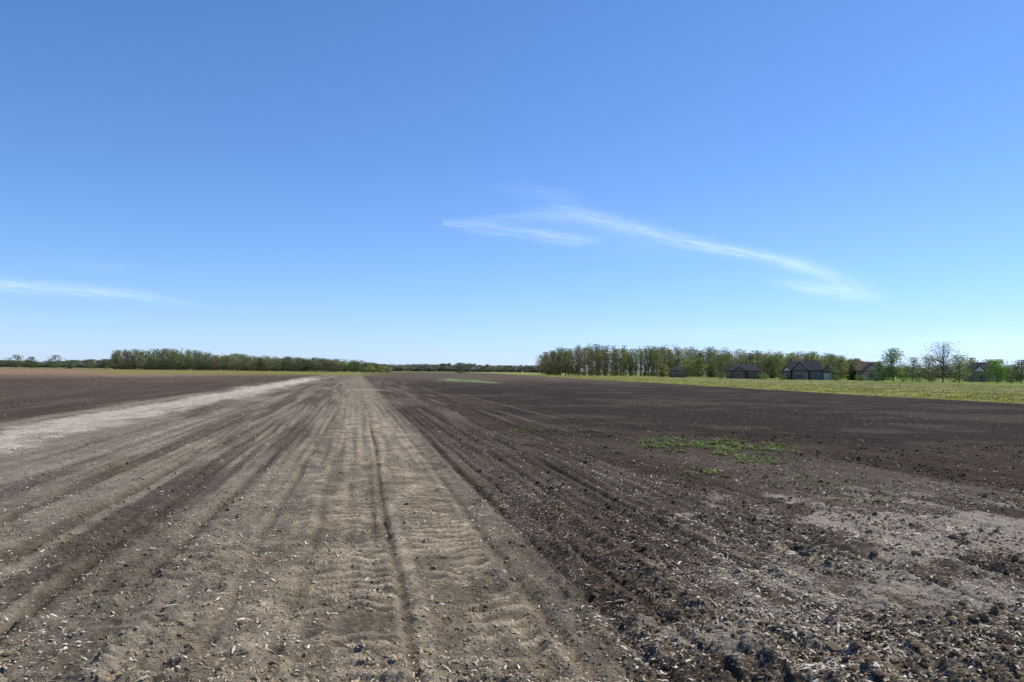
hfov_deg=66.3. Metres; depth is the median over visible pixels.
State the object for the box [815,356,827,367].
deciduous tree
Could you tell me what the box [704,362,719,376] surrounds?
deciduous tree
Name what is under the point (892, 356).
deciduous tree
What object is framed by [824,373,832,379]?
garage door
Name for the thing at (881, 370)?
deciduous tree
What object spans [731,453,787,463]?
weed patch
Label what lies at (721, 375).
shrub
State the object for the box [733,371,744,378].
ell walls
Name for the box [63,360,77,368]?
deciduous tree
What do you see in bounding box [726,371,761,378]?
walls
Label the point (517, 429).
weed patch
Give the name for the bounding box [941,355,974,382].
deciduous tree
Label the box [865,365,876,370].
gable front
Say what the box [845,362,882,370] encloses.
roof
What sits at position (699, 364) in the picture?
deciduous tree
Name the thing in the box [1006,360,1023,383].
deciduous tree
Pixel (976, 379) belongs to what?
shrub
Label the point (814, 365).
roof
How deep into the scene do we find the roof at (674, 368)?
275.38 m
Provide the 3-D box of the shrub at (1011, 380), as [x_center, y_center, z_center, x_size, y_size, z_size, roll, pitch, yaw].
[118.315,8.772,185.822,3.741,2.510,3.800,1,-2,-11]
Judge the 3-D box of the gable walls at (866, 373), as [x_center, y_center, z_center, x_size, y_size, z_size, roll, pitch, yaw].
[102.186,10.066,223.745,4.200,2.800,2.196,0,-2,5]
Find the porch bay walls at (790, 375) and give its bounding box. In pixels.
[783,371,791,379]
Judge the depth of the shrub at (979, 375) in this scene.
185.98 m
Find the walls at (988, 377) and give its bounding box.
[964,372,997,381]
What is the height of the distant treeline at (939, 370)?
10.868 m
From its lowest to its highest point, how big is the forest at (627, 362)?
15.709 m
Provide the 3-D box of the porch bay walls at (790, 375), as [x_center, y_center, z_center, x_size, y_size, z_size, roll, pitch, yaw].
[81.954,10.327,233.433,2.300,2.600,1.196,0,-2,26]
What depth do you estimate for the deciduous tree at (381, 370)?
429.25 m
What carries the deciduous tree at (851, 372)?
on the ground at (36, 397)
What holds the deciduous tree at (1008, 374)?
on the ground at (36, 397)
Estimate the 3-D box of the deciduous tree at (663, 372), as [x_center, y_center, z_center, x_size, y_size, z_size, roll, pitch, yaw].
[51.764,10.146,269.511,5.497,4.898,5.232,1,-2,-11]
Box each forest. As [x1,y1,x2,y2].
[108,348,394,371]
[532,343,867,376]
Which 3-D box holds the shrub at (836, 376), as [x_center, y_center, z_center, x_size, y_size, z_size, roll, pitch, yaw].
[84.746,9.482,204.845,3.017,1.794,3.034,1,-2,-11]
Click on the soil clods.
(870, 657)
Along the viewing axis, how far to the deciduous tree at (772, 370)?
239.28 m
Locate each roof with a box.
[668,366,686,370]
[724,364,762,370]
[780,361,824,370]
[791,362,809,370]
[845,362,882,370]
[860,363,878,370]
[963,362,999,371]
[973,365,988,371]
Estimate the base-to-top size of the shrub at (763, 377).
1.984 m
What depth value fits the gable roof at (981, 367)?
215.82 m
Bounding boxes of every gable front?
[793,364,806,369]
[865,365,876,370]
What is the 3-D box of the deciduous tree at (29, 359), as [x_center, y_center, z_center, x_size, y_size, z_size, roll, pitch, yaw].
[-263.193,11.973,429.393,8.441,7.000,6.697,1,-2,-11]
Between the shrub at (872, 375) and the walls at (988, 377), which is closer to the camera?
the shrub at (872, 375)
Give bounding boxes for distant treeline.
[0,359,575,372]
[885,363,1023,378]
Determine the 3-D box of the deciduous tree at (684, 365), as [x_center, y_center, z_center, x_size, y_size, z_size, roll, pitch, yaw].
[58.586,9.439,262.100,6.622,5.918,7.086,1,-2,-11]
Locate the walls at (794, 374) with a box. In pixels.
[792,371,807,379]
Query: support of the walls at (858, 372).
on the ground at (36, 397)
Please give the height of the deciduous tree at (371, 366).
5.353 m
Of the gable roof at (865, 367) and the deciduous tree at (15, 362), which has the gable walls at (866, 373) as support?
the gable roof at (865, 367)
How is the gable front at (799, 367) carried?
attached to the roof at (803, 365)
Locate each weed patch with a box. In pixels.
[431,378,487,383]
[512,427,540,431]
[635,437,795,454]
[680,466,720,475]
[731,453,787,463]
[745,427,963,452]
[765,468,853,489]
[825,484,902,509]
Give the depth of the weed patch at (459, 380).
116.63 m
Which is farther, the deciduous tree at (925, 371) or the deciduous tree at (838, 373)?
the deciduous tree at (838, 373)
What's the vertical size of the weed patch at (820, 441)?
0.084 m
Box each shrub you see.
[715,372,725,378]
[759,373,769,378]
[831,374,842,380]
[854,374,866,380]
[870,371,883,380]
[896,371,908,381]
[909,371,926,381]
[924,373,938,381]
[946,372,963,382]
[963,367,978,382]
[975,371,991,382]
[1004,374,1018,382]
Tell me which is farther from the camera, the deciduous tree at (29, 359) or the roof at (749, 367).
the deciduous tree at (29, 359)
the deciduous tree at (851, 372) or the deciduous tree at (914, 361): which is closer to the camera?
the deciduous tree at (914, 361)
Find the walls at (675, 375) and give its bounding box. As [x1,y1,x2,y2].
[669,371,685,376]
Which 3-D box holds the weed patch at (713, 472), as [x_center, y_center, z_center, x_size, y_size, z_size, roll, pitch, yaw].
[3.017,2.097,12.687,0.695,0.079,0.809,1,-2,-1]
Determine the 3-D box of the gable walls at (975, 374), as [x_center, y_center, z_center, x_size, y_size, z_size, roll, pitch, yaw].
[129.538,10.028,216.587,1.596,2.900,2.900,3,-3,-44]
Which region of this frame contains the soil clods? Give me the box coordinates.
[0,427,1023,681]
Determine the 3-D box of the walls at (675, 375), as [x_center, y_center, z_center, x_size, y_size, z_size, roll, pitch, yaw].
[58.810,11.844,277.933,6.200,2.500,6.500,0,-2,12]
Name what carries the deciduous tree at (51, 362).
on the ground at (36, 397)
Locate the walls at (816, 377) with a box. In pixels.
[782,371,822,379]
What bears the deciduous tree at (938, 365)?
on the ground at (36, 397)
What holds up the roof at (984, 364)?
on the walls at (988, 377)
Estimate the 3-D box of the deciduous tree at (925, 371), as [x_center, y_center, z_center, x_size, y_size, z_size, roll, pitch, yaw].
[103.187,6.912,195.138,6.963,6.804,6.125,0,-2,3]
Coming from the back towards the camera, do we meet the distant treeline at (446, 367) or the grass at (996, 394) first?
the distant treeline at (446, 367)
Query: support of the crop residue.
on the ground at (36, 397)
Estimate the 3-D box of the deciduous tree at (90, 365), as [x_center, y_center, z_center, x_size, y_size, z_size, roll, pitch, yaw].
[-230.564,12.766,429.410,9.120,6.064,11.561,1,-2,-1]
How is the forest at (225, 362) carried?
on the ground at (36, 397)
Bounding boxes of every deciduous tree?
[5,355,25,368]
[24,357,39,367]
[45,355,66,367]
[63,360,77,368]
[82,359,97,369]
[98,359,112,369]
[365,363,376,371]
[377,365,385,372]
[454,362,469,372]
[653,363,669,376]
[677,361,694,377]
[688,358,708,377]
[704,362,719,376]
[709,354,731,376]
[761,355,786,377]
[761,361,781,378]
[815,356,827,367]
[823,355,843,370]
[826,358,853,378]
[841,360,858,378]
[873,361,889,380]
[875,348,907,381]
[898,357,922,381]
[913,355,939,381]
[919,341,975,381]
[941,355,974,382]
[961,357,978,370]
[982,359,1011,381]
[1000,365,1017,382]
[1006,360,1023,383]
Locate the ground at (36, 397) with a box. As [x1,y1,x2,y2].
[0,367,1023,681]
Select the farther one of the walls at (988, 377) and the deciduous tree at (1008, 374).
the walls at (988, 377)
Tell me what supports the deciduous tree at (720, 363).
on the ground at (36, 397)
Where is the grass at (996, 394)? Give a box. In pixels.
[536,375,1023,402]
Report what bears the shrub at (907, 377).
on the ground at (36, 397)
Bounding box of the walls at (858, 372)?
[847,371,882,380]
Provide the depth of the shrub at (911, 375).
187.66 m
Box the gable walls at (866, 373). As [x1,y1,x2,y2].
[861,371,878,380]
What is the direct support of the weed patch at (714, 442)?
on the ground at (36, 397)
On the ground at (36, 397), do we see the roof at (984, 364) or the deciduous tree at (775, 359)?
the deciduous tree at (775, 359)
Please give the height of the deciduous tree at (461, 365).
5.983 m
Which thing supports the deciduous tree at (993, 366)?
on the ground at (36, 397)
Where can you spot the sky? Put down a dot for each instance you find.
(389, 182)
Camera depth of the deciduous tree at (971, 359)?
239.16 m
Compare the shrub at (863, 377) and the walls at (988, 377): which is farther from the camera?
the walls at (988, 377)
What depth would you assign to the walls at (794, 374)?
230.32 m
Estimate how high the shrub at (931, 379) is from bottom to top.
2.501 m
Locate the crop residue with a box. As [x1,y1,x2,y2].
[0,397,1023,681]
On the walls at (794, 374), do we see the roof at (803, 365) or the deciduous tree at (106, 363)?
the roof at (803, 365)
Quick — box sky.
[0,0,1023,372]
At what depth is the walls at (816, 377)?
230.51 m
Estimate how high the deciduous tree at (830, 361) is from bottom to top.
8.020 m
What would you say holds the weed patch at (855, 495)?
on the ground at (36, 397)
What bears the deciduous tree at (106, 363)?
on the ground at (36, 397)
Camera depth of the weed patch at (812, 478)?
11.73 m
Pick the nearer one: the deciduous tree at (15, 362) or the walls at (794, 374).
the walls at (794, 374)
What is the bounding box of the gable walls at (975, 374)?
[974,372,987,381]
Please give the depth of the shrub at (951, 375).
183.57 m

